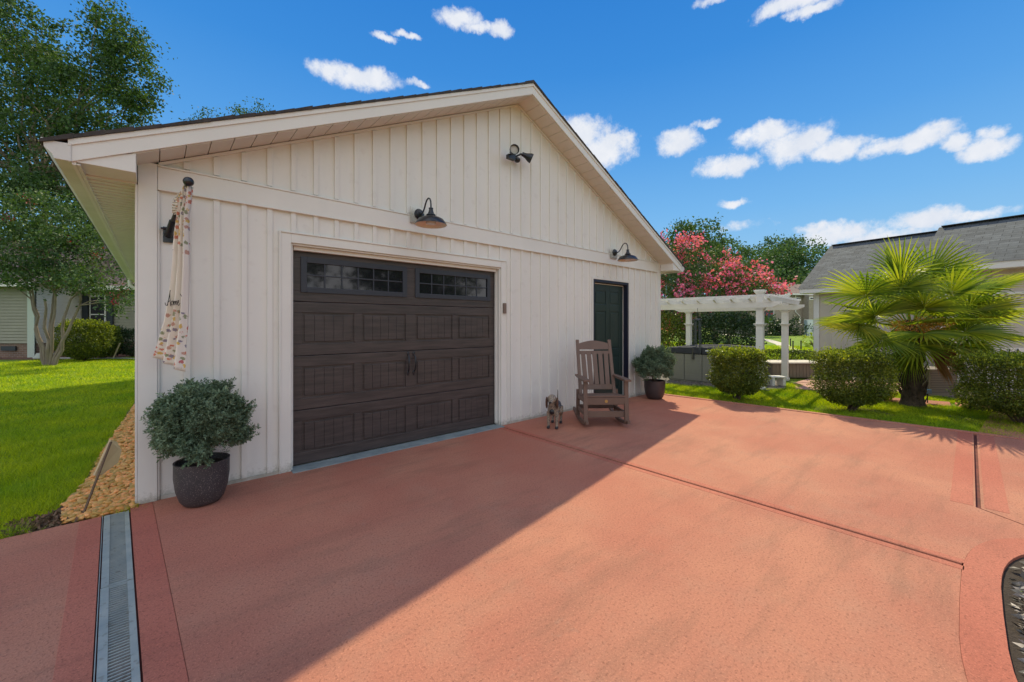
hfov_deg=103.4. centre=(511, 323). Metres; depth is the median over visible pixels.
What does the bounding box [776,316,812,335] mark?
foundation bush
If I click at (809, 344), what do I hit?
foundation bush
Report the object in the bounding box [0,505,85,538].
leaf litter
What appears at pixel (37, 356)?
edging
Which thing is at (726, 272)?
crape myrtle
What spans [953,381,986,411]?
yellow shrub
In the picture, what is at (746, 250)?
woodland tree
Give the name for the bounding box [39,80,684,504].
garage
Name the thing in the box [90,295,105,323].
window
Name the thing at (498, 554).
driveway
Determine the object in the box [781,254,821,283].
woodland tree
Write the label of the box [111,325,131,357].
rounded bush
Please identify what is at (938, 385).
utility cabinet
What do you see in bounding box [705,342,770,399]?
clipped hedge
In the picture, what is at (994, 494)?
driveway edging
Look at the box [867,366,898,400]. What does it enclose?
yellow shrub
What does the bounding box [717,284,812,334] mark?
brick house
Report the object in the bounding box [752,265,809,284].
woodland tree
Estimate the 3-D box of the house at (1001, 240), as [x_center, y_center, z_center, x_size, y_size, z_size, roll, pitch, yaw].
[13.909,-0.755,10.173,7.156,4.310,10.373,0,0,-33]
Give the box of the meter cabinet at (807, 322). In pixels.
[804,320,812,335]
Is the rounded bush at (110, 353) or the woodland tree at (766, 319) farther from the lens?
the woodland tree at (766, 319)
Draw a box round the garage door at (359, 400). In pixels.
[293,250,493,465]
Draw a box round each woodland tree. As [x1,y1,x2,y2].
[660,231,709,327]
[663,212,739,325]
[681,234,760,335]
[710,241,764,274]
[723,241,799,283]
[724,278,775,335]
[747,230,805,272]
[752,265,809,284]
[758,238,824,283]
[777,234,829,274]
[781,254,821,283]
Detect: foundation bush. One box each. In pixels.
[752,314,789,335]
[767,320,791,335]
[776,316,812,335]
[800,332,812,346]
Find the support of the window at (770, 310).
in the brick house at (806, 312)
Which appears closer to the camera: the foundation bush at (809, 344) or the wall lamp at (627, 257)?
the wall lamp at (627, 257)
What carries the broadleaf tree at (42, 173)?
on the ground at (797, 339)
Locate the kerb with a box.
[664,394,1023,439]
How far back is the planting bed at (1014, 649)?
1.92 m
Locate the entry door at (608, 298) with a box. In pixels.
[595,283,622,394]
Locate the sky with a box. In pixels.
[0,0,1023,298]
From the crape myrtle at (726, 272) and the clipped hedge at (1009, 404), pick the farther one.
the crape myrtle at (726, 272)
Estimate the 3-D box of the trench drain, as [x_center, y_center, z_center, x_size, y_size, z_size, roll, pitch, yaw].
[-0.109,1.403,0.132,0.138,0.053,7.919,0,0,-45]
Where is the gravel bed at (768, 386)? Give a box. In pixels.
[661,374,784,388]
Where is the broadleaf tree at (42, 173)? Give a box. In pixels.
[0,0,180,240]
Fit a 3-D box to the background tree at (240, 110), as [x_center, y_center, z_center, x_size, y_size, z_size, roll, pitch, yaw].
[-16.688,-6.573,26.070,5.245,16.136,5.492,0,0,11]
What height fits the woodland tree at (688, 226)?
12.118 m
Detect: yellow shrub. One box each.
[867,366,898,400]
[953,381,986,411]
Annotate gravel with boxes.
[665,379,769,390]
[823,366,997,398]
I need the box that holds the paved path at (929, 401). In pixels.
[884,398,988,407]
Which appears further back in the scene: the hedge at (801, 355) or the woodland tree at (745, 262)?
the woodland tree at (745, 262)
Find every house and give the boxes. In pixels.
[0,240,134,357]
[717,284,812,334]
[798,214,1023,382]
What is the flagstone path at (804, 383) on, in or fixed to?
on the ground at (797, 339)
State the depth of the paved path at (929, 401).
7.08 m
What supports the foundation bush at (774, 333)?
on the ground at (797, 339)
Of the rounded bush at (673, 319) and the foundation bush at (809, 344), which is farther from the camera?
the foundation bush at (809, 344)
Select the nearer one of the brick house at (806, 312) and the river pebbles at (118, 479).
the river pebbles at (118, 479)
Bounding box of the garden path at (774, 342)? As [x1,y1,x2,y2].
[725,334,795,349]
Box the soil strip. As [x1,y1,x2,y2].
[25,408,130,532]
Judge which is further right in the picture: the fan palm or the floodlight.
the fan palm
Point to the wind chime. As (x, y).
(695, 329)
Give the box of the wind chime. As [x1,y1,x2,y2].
[693,308,701,352]
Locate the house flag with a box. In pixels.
[152,177,193,371]
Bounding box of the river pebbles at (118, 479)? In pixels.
[60,404,137,523]
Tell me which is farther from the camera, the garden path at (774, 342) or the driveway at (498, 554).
the garden path at (774, 342)
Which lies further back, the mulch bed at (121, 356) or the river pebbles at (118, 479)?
the mulch bed at (121, 356)
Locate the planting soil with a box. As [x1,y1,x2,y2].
[718,396,981,424]
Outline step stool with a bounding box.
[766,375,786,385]
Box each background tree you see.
[171,105,211,120]
[199,96,273,117]
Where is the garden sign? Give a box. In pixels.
[82,440,121,512]
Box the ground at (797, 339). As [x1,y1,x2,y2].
[0,328,962,529]
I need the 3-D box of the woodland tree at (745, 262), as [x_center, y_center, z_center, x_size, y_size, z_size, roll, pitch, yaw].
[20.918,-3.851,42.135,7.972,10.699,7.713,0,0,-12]
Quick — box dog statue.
[545,390,562,428]
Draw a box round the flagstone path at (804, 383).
[793,378,901,392]
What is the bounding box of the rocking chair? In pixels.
[573,340,631,424]
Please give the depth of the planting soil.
6.42 m
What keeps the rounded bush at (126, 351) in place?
on the mulch bed at (121, 356)
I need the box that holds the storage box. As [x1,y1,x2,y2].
[764,360,823,377]
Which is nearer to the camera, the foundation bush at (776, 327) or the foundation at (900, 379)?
the foundation at (900, 379)
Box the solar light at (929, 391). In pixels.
[926,389,931,402]
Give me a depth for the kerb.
5.78 m
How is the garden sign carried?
on the river pebbles at (118, 479)
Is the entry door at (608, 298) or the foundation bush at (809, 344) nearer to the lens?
the entry door at (608, 298)
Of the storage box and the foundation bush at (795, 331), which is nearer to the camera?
the storage box
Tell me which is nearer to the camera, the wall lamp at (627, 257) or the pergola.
the wall lamp at (627, 257)
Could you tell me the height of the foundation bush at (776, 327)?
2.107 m
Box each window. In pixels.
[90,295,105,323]
[764,310,773,321]
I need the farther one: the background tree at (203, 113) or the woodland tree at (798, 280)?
the woodland tree at (798, 280)
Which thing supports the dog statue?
on the driveway at (498, 554)
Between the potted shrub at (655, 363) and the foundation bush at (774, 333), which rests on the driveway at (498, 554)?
the potted shrub at (655, 363)
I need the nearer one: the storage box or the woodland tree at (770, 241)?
the storage box
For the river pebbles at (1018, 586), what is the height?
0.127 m
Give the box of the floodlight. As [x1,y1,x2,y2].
[506,144,533,162]
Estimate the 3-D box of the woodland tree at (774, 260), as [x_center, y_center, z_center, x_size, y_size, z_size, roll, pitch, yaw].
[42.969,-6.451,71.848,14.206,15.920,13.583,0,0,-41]
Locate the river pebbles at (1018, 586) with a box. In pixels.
[1009,561,1023,673]
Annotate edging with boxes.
[33,353,134,358]
[499,426,1009,569]
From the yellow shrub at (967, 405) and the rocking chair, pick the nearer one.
the rocking chair
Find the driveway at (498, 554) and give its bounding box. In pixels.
[0,394,1023,681]
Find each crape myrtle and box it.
[0,182,134,365]
[660,229,797,346]
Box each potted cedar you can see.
[139,376,260,507]
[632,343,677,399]
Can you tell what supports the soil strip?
on the ground at (797, 339)
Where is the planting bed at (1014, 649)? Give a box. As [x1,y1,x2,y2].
[1001,557,1023,681]
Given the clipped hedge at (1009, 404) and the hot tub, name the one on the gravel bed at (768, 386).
the hot tub
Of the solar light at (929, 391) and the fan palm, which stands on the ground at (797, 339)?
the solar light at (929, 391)
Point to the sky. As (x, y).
(839, 121)
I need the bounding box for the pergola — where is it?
[661,290,804,388]
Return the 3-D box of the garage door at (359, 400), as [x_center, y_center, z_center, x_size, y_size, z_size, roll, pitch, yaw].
[-1.177,0.313,4.706,2.520,2.110,0.095,0,0,-41]
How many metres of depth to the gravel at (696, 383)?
9.26 m
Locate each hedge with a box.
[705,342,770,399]
[765,348,821,360]
[806,343,901,411]
[946,348,1023,423]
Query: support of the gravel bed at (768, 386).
on the ground at (797, 339)
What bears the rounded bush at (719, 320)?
on the ground at (797, 339)
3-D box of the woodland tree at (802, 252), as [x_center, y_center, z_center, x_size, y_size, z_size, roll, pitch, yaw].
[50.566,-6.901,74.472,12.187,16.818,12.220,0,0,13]
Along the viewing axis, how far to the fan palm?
6.47 m
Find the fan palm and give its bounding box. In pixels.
[811,234,1023,407]
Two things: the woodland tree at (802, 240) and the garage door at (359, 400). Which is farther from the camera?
the woodland tree at (802, 240)
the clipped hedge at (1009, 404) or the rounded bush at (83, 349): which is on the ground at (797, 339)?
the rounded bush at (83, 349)
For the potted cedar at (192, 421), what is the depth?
2.98 m
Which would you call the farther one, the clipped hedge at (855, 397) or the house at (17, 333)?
the house at (17, 333)
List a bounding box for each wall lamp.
[410,197,446,228]
[610,243,637,261]
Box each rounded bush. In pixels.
[54,318,116,360]
[85,325,123,357]
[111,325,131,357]
[115,328,134,356]
[661,310,698,348]
[692,311,767,345]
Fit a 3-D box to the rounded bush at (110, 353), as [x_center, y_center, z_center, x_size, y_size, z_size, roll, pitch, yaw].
[-16.162,0.691,15.992,1.185,1.460,1.032,0,0,-2]
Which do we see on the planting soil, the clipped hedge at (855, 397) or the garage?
the clipped hedge at (855, 397)
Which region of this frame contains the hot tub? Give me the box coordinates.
[666,344,764,382]
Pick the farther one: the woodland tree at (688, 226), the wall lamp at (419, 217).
the woodland tree at (688, 226)
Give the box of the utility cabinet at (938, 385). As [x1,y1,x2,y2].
[902,366,956,396]
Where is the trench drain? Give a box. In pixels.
[93,510,140,681]
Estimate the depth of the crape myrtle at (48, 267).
13.21 m
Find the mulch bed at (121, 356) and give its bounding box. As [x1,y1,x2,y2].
[0,354,130,359]

